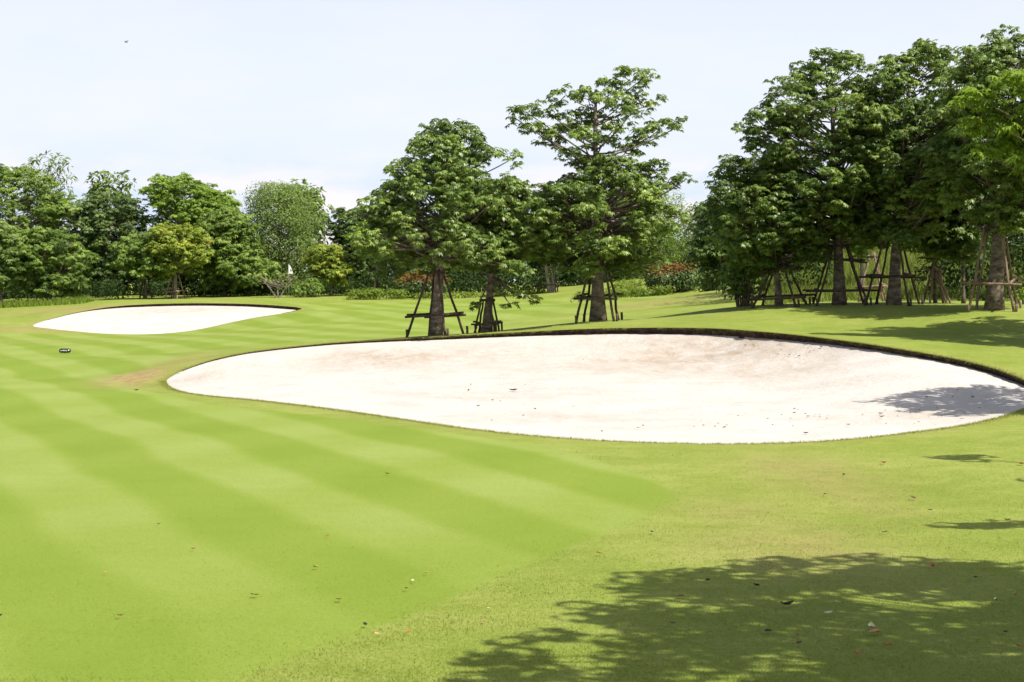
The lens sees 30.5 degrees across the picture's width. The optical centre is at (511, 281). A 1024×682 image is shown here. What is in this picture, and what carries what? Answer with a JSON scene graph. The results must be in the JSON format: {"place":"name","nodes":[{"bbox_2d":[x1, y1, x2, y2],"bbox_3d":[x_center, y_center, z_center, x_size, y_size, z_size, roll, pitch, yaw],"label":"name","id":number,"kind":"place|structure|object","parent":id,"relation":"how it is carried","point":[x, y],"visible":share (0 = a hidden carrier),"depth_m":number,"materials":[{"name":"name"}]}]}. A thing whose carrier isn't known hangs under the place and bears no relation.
{"place":"outdoors","nodes":[
{"label":"outdoors","id":0,"kind":"place"},
{"bbox_2d":[0,295,93,307],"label":"tall grass","id":1,"kind":"structure","parent":0,"point":[39,302],"depth_m":105.13,"materials":[{"name":"green plant"}]},
{"bbox_2d":[0,448,678,681],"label":"fairway grass","id":2,"kind":"structure","parent":0,"point":[222,593],"depth_m":14.27,"materials":[{"name":"green plant"}]},
{"bbox_2d":[0,249,1023,681],"bbox_3d":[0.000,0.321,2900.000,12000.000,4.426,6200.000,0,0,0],"label":"ground","id":3,"kind":"structure","parent":0,"point":[80,417],"depth_m":18.94,"materials":[{"name":"green plant"}]},
{"bbox_2d":[0,221,26,302],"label":"broad tree","id":4,"kind":"object","parent":3,"relation":"on","point":[8,244],"visible":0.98,"depth_m":106.55,"materials":[{"name":"green plant"}]},
{"bbox_2d":[0,163,83,297],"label":"broad tree","id":5,"kind":"object","parent":3,"relation":"on","point":[55,208],"visible":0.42,"depth_m":118.74,"materials":[{"name":"green plant"}]},
{"bbox_2d":[21,150,77,221],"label":"feathery tree","id":6,"kind":"object","parent":3,"relation":"on","point":[49,168],"visible":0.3,"depth_m":123.83,"materials":[{"name":"green plant"}]},
{"bbox_2d":[2,226,99,299],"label":"broad tree","id":7,"kind":"object","parent":3,"relation":"on","point":[59,274],"visible":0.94,"depth_m":107.34,"materials":[{"name":"green plant"}]},
{"bbox_2d":[59,349,70,352],"bbox_3d":[-14.886,2.361,62.525,0.390,0.240,0.073,0,0,0],"label":"yardage marker","id":8,"kind":"object","parent":3,"relation":"on","point":[64,350],"visible":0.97,"depth_m":62.51,"materials":[{"name":"white paint"}]},
{"bbox_2d":[63,191,148,292],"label":"broad tree","id":9,"kind":"object","parent":3,"relation":"on","point":[97,228],"visible":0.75,"depth_m":119.84,"materials":[{"name":"green plant"}]},
{"bbox_2d":[84,170,137,291],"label":"feathery tree","id":10,"kind":"object","parent":3,"relation":"on","point":[95,186],"visible":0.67,"depth_m":126.80,"materials":[{"name":"green plant"}]},
{"bbox_2d":[105,231,177,298],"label":"broad tree","id":11,"kind":"object","parent":3,"relation":"on","point":[137,265],"visible":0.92,"depth_m":108.91,"materials":[{"name":"green plant"}]},
{"bbox_2d":[139,276,152,298],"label":"stake frame","id":12,"kind":"object","parent":3,"relation":"on","point":[144,289],"visible":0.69,"depth_m":110.09,"materials":[{"name":"brown wood"}]},
{"bbox_2d":[1,273,324,300],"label":"undergrowth","id":13,"kind":"object","parent":3,"relation":"on","point":[113,288],"visible":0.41,"depth_m":115.00,"materials":[{"name":"green plant"}]},
{"bbox_2d":[33,306,294,333],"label":"bunker sand","id":14,"kind":"structure","parent":3,"relation":"on","point":[153,320],"depth_m":92.90,"materials":[{"name":"white sand"}]},
{"bbox_2d":[49,303,300,319],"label":"bunker lip","id":15,"kind":"object","parent":3,"relation":"on","point":[224,304],"visible":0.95,"depth_m":100.53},
{"bbox_2d":[163,272,186,298],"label":"stake frame","id":16,"kind":"object","parent":3,"relation":"on","point":[167,290],"visible":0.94,"depth_m":109.81,"materials":[{"name":"brown wood"}]},
{"bbox_2d":[5,247,346,294],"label":"undergrowth","id":17,"kind":"object","parent":3,"relation":"on","point":[182,279],"visible":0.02,"depth_m":126.02,"materials":[{"name":"green plant"}]},
{"bbox_2d":[141,223,214,298],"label":"broad tree","id":18,"kind":"object","parent":3,"relation":"on","point":[183,237],"visible":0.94,"depth_m":109.03,"materials":[{"name":"green plant"}]},
{"bbox_2d":[138,172,217,294],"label":"broad tree","id":19,"kind":"object","parent":3,"relation":"on","point":[182,184],"visible":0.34,"depth_m":120.82,"materials":[{"name":"green plant"}]},
{"bbox_2d":[176,186,249,294],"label":"broad tree","id":20,"kind":"object","parent":3,"relation":"on","point":[199,202],"visible":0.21,"depth_m":119.22,"materials":[{"name":"green plant"}]},
{"bbox_2d":[193,205,281,296],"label":"broad tree","id":21,"kind":"object","parent":3,"relation":"on","point":[234,261],"visible":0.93,"depth_m":111.82,"materials":[{"name":"green plant"}]},
{"bbox_2d":[248,269,297,297],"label":"open shrub","id":22,"kind":"object","parent":3,"relation":"on","point":[285,287],"visible":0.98,"depth_m":109.96,"materials":[{"name":"green plant"}]},
{"bbox_2d":[238,179,328,294],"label":"broad tree","id":23,"kind":"object","parent":3,"relation":"on","point":[294,236],"visible":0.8,"depth_m":115.19,"materials":[{"name":"green plant"}]},
{"bbox_2d":[276,178,333,278],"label":"broad tree","id":24,"kind":"object","parent":3,"relation":"on","point":[319,200],"visible":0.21,"depth_m":124.51,"materials":[{"name":"green plant"}]},
{"bbox_2d":[287,272,323,297],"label":"round shrub","id":25,"kind":"object","parent":3,"relation":"on","point":[312,288],"visible":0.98,"depth_m":110.28,"materials":[{"name":"green plant"}]},
{"bbox_2d":[301,244,357,295],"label":"broad tree","id":26,"kind":"object","parent":3,"relation":"on","point":[327,262],"visible":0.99,"depth_m":111.35,"materials":[{"name":"green plant"}]},
{"bbox_2d":[339,283,355,294],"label":"shrub","id":27,"kind":"object","parent":3,"relation":"on","point":[345,288],"visible":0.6,"depth_m":115.82,"materials":[{"name":"green plant"}]},
{"bbox_2d":[322,205,387,286],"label":"broad tree","id":28,"kind":"object","parent":3,"relation":"on","point":[341,215],"visible":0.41,"depth_m":123.04,"materials":[{"name":"green plant"}]},
{"bbox_2d":[366,265,378,288],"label":"stake frame","id":29,"kind":"object","parent":3,"relation":"on","point":[376,282],"visible":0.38,"depth_m":113.04,"materials":[{"name":"brown wood"}]},
{"bbox_2d":[344,287,410,299],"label":"lime hedge","id":30,"kind":"object","parent":3,"relation":"on","point":[374,293],"visible":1,"depth_m":107.86,"materials":[{"name":"green plant"}]},
{"bbox_2d":[340,216,423,287],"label":"broad tree","id":31,"kind":"object","parent":3,"relation":"on","point":[358,229],"visible":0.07,"depth_m":112.02,"materials":[{"name":"green plant"}]},
{"bbox_2d":[391,269,453,297],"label":"flowering hedge","id":32,"kind":"object","parent":3,"relation":"on","point":[411,284],"visible":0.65,"depth_m":108.90,"materials":[{"name":"green plant"}]},
{"bbox_2d":[386,197,462,287],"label":"broad tree","id":33,"kind":"object","parent":3,"relation":"on","point":[410,270],"visible":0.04,"depth_m":123.04,"materials":[{"name":"green plant"}]},
{"bbox_2d":[405,269,468,336],"bbox_3d":[-2.085,0.655,52.020,1.416,1.996,1.343,0,0,26],"label":"stake frame","id":34,"kind":"object","parent":3,"relation":"on","point":[456,313],"visible":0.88,"depth_m":51.83,"materials":[{"name":"brown wood"}]},
{"bbox_2d":[346,118,536,335],"bbox_3d":[-1.944,-1.453,52.095,5.316,6.158,5.399,0,0,0],"label":"staked tree","id":35,"kind":"object","parent":3,"relation":"on","point":[450,233],"visible":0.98,"depth_m":51.24,"materials":[{"name":"green plant"}]},
{"bbox_2d":[409,286,546,298],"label":"lime hedge","id":36,"kind":"object","parent":3,"relation":"on","point":[540,289],"visible":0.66,"depth_m":107.41,"materials":[{"name":"green plant"}]},
{"bbox_2d":[446,195,514,291],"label":"broad tree","id":37,"kind":"object","parent":3,"relation":"on","point":[476,271],"visible":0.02,"depth_m":125.48,"materials":[{"name":"green plant"}]},
{"bbox_2d":[471,297,502,332],"bbox_3d":[-0.708,0.993,52.988,0.794,1.125,0.822,0,0,11],"label":"stake frame","id":38,"kind":"object","parent":3,"relation":"on","point":[495,323],"visible":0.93,"depth_m":52.82,"materials":[{"name":"brown wood"}]},
{"bbox_2d":[464,176,548,332],"bbox_3d":[-0.151,-0.721,52.978,2.640,4.577,2.821,0,0,0],"label":"staked tree","id":39,"kind":"object","parent":3,"relation":"on","point":[524,234],"visible":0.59,"depth_m":52.37,"materials":[{"name":"green plant"}]},
{"bbox_2d":[328,232,695,292],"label":"undergrowth","id":40,"kind":"object","parent":3,"relation":"on","point":[529,263],"visible":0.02,"depth_m":130.90,"materials":[{"name":"green plant"}]},
{"bbox_2d":[317,257,709,294],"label":"undergrowth","id":41,"kind":"object","parent":3,"relation":"on","point":[474,283],"visible":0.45,"depth_m":117.87,"materials":[{"name":"green plant"}]},
{"bbox_2d":[534,265,559,293],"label":"stake frame","id":42,"kind":"object","parent":3,"relation":"on","point":[538,285],"visible":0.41,"depth_m":107.05,"materials":[{"name":"brown wood"}]},
{"bbox_2d":[516,190,583,286],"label":"broad tree","id":43,"kind":"object","parent":3,"relation":"on","point":[570,261],"visible":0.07,"depth_m":124.18,"materials":[{"name":"green plant"}]},
{"bbox_2d":[525,213,579,292],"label":"broad tree","id":44,"kind":"object","parent":3,"relation":"on","point":[551,288],"visible":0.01,"depth_m":106.92,"materials":[{"name":"green plant"}]},
{"bbox_2d":[156,327,1023,444],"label":"grass fringe","id":45,"kind":"object","parent":3,"relation":"on","point":[1014,412],"depth_m":32.43,"materials":[{"name":"green plant"}]},
{"bbox_2d":[167,334,1023,443],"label":"bunker sand","id":46,"kind":"structure","parent":3,"relation":"on","point":[683,388],"depth_m":39.31,"materials":[{"name":"white sand"}]},
{"bbox_2d":[573,256,622,322],"bbox_3d":[2.481,0.215,53.511,1.294,2.171,1.265,0,0,12],"label":"stake frame","id":47,"kind":"object","parent":3,"relation":"on","point":[582,297],"visible":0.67,"depth_m":53.19,"materials":[{"name":"brown wood"}]},
{"bbox_2d":[504,65,698,321],"bbox_3d":[2.400,-2.443,53.614,5.247,7.393,5.074,0,0,-29],"label":"staked tree","id":48,"kind":"object","parent":3,"relation":"on","point":[595,211],"visible":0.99,"depth_m":53.11,"materials":[{"name":"green plant"}]},
{"bbox_2d":[183,328,1023,384],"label":"bunker lip","id":49,"kind":"object","parent":3,"relation":"on","point":[714,332],"visible":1,"depth_m":47.83,"materials":[{"name":"green plant"}]},
{"bbox_2d":[568,181,642,281],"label":"broad tree","id":50,"kind":"object","parent":3,"relation":"on","point":[614,278],"visible":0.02,"depth_m":122.79,"materials":[{"name":"green plant"}]},
{"bbox_2d":[570,283,675,301],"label":"lime hedge","id":51,"kind":"object","parent":3,"relation":"on","point":[624,292],"visible":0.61,"depth_m":95.91,"materials":[{"name":"green plant"}]},
{"bbox_2d":[605,275,646,297],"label":"round shrub","id":52,"kind":"object","parent":3,"relation":"on","point":[627,284],"visible":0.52,"depth_m":98.69,"materials":[{"name":"green plant"}]},
{"bbox_2d":[614,180,693,274],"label":"broad tree","id":53,"kind":"object","parent":3,"relation":"on","point":[651,243],"visible":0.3,"depth_m":121.25,"materials":[{"name":"green plant"}]},
{"bbox_2d":[637,260,702,293],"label":"flowering hedge","id":54,"kind":"object","parent":3,"relation":"on","point":[678,277],"visible":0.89,"depth_m":97.00,"materials":[{"name":"green plant"}]},
{"bbox_2d":[668,201,700,270],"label":"broad tree","id":55,"kind":"object","parent":3,"relation":"on","point":[688,234],"visible":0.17,"depth_m":117.90,"materials":[{"name":"green plant"}]},
{"bbox_2d":[689,271,726,291],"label":"loose shrub","id":56,"kind":"object","parent":3,"relation":"on","point":[704,284],"visible":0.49,"depth_m":89.78,"materials":[{"name":"green plant"}]},
{"bbox_2d":[685,188,745,289],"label":"broad tree","id":57,"kind":"object","parent":3,"relation":"on","point":[709,259],"visible":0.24,"depth_m":87.53,"materials":[{"name":"green plant"}]},
{"bbox_2d":[716,253,770,306],"bbox_3d":[7.231,-0.067,58.479,1.770,1.834,1.659,0,0,0],"label":"leafy shrub","id":58,"kind":"object","parent":3,"relation":"on","point":[743,288],"visible":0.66,"depth_m":58.33,"materials":[{"name":"green plant"}]},
{"bbox_2d":[695,213,833,300],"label":"undergrowth","id":59,"kind":"object","parent":3,"relation":"on","point":[817,267],"visible":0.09,"depth_m":73.69,"materials":[{"name":"green plant"}]},
{"bbox_2d":[701,154,845,305],"bbox_3d":[7.954,-1.511,56.942,4.388,4.752,4.384,0,0,0],"label":"staked tree","id":60,"kind":"object","parent":3,"relation":"on","point":[766,246],"visible":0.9,"depth_m":56.27,"materials":[{"name":"green plant"}]},
{"bbox_2d":[743,259,815,307],"bbox_3d":[8.104,0.099,56.976,1.976,1.640,1.956,0,0,23],"label":"stake frame","id":61,"kind":"object","parent":3,"relation":"on","point":[762,297],"visible":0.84,"depth_m":56.73,"materials":[{"name":"brown wood"}]},
{"bbox_2d":[780,600,792,604],"bbox_3d":[2.021,2.365,13.803,0.113,0.030,0.063,1,1,-22],"label":"fallen leaf","id":62,"kind":"object","parent":3,"relation":"on","point":[787,603],"visible":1,"depth_m":13.81,"materials":[{"name":"brown plant"}]},
{"bbox_2d":[731,47,923,304],"bbox_3d":[9.426,-3.132,56.900,5.587,7.940,5.620,0,0,0],"label":"staked tree","id":63,"kind":"object","parent":3,"relation":"on","point":[784,117],"visible":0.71,"depth_m":55.99,"materials":[{"name":"green plant"}]},
{"bbox_2d":[803,239,877,305],"bbox_3d":[9.967,-0.211,56.997,2.162,2.108,2.119,0,0,5],"label":"stake frame","id":64,"kind":"object","parent":3,"relation":"on","point":[852,260],"visible":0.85,"depth_m":56.60,"materials":[{"name":"brown wood"}]},
{"bbox_2d":[842,213,892,281],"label":"thin tree","id":65,"kind":"object","parent":3,"relation":"on","point":[857,250],"visible":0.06,"depth_m":75.70,"materials":[{"name":"green plant"}]},
{"bbox_2d":[855,252,887,301],"bbox_3d":[12.071,-0.099,62.997,1.082,1.799,1.014,0,0,16],"label":"stake frame","id":66,"kind":"object","parent":3,"relation":"on","point":[883,285],"visible":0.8,"depth_m":62.83,"materials":[{"name":"brown wood"}]},
{"bbox_2d":[868,629,881,631],"bbox_3d":[2.461,2.373,12.729,0.097,0.017,0.055,-12,4,6],"label":"fallen leaf","id":67,"kind":"object","parent":3,"relation":"on","point":[875,630],"visible":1,"depth_m":12.74,"materials":[{"name":"brown plant"}]},
{"bbox_2d":[859,229,925,305],"bbox_3d":[11.339,-0.355,56.025,1.748,2.376,1.767,0,0,26],"label":"stake frame","id":68,"kind":"object","parent":3,"relation":"on","point":[881,276],"visible":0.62,"depth_m":55.88,"materials":[{"name":"brown wood"}]},
{"bbox_2d":[771,167,1022,243],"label":"woodland","id":69,"kind":"object","parent":3,"relation":"on","point":[883,213],"depth_m":104.19,"materials":[{"name":"green plant"}]},
{"bbox_2d":[830,38,976,304],"bbox_3d":[12.041,-3.206,55.918,5.056,8.073,5.068,0,0,0],"label":"staked tree","id":70,"kind":"object","parent":3,"relation":"on","point":[910,206],"visible":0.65,"depth_m":55.15,"materials":[{"name":"green plant"}]},
{"bbox_2d":[901,210,969,302],"bbox_3d":[13.036,-0.891,57.464,2.210,3.370,2.059,0,0,39],"label":"staked tree","id":71,"kind":"object","parent":3,"relation":"on","point":[934,249],"visible":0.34,"depth_m":57.24,"materials":[{"name":"green plant"}]},
{"bbox_2d":[923,263,947,303],"bbox_3d":[12.988,0.113,57.475,0.734,1.359,0.762,0,0,-27],"label":"stake frame","id":72,"kind":"object","parent":3,"relation":"on","point":[937,268],"visible":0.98,"depth_m":57.35,"materials":[{"name":"brown wood"}]},
{"bbox_2d":[934,272,947,303],"bbox_3d":[13.050,0.229,57.110,0.447,1.021,0.069,0,0,36],"label":"wooden pole","id":73,"kind":"object","parent":3,"relation":"on","point":[944,297],"visible":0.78,"depth_m":57.08,"materials":[{"name":"brown wood"}]},
{"bbox_2d":[935,272,951,303],"bbox_3d":[13.131,0.229,57.111,0.529,1.024,0.067,0,0,28],"label":"wooden pole","id":74,"kind":"object","parent":3,"relation":"on","point":[947,295],"visible":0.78,"depth_m":57.08,"materials":[{"name":"brown wood"}]},
{"bbox_2d":[935,181,991,303],"bbox_3d":[13.682,-1.163,57.007,2.152,3.920,2.226,0,0,-27],"label":"thin tree","id":75,"kind":"object","parent":3,"relation":"on","point":[963,232],"visible":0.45,"depth_m":56.66,"materials":[{"name":"green plant"}]},
{"bbox_2d":[911,191,1023,300],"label":"undergrowth","id":76,"kind":"object","parent":3,"relation":"on","point":[1017,242],"visible":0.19,"depth_m":65.06,"materials":[{"name":"green plant"}]},
{"bbox_2d":[919,23,1023,310],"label":"staked tree","id":77,"kind":"object","parent":3,"relation":"on","point":[1002,205],"visible":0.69,"depth_m":51.78,"materials":[{"name":"green plant"}]},
{"bbox_2d":[947,69,1023,180],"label":"broad tree","id":78,"kind":"object","parent":3,"relation":"on","point":[1010,136],"visible":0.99,"depth_m":43.91,"materials":[{"name":"green plant"}]},
{"bbox_2d":[960,224,1023,312],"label":"stake frame","id":79,"kind":"object","parent":3,"relation":"on","point":[979,282],"visible":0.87,"depth_m":51.79,"materials":[{"name":"brown wood"}]},
{"bbox_2d":[1012,287,1023,304],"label":"loose shrub","id":80,"kind":"object","parent":3,"relation":"on","point":[1021,296],"visible":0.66,"depth_m":55.00,"materials":[{"name":"green plant"}]},
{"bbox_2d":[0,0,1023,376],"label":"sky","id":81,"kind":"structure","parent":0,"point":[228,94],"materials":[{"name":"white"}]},
{"bbox_2d":[762,243,1023,304],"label":"meadow grass","id":82,"kind":"structure","parent":0,"point":[851,283],"depth_m":75.61,"materials":[{"name":"green plant"}]}
]}

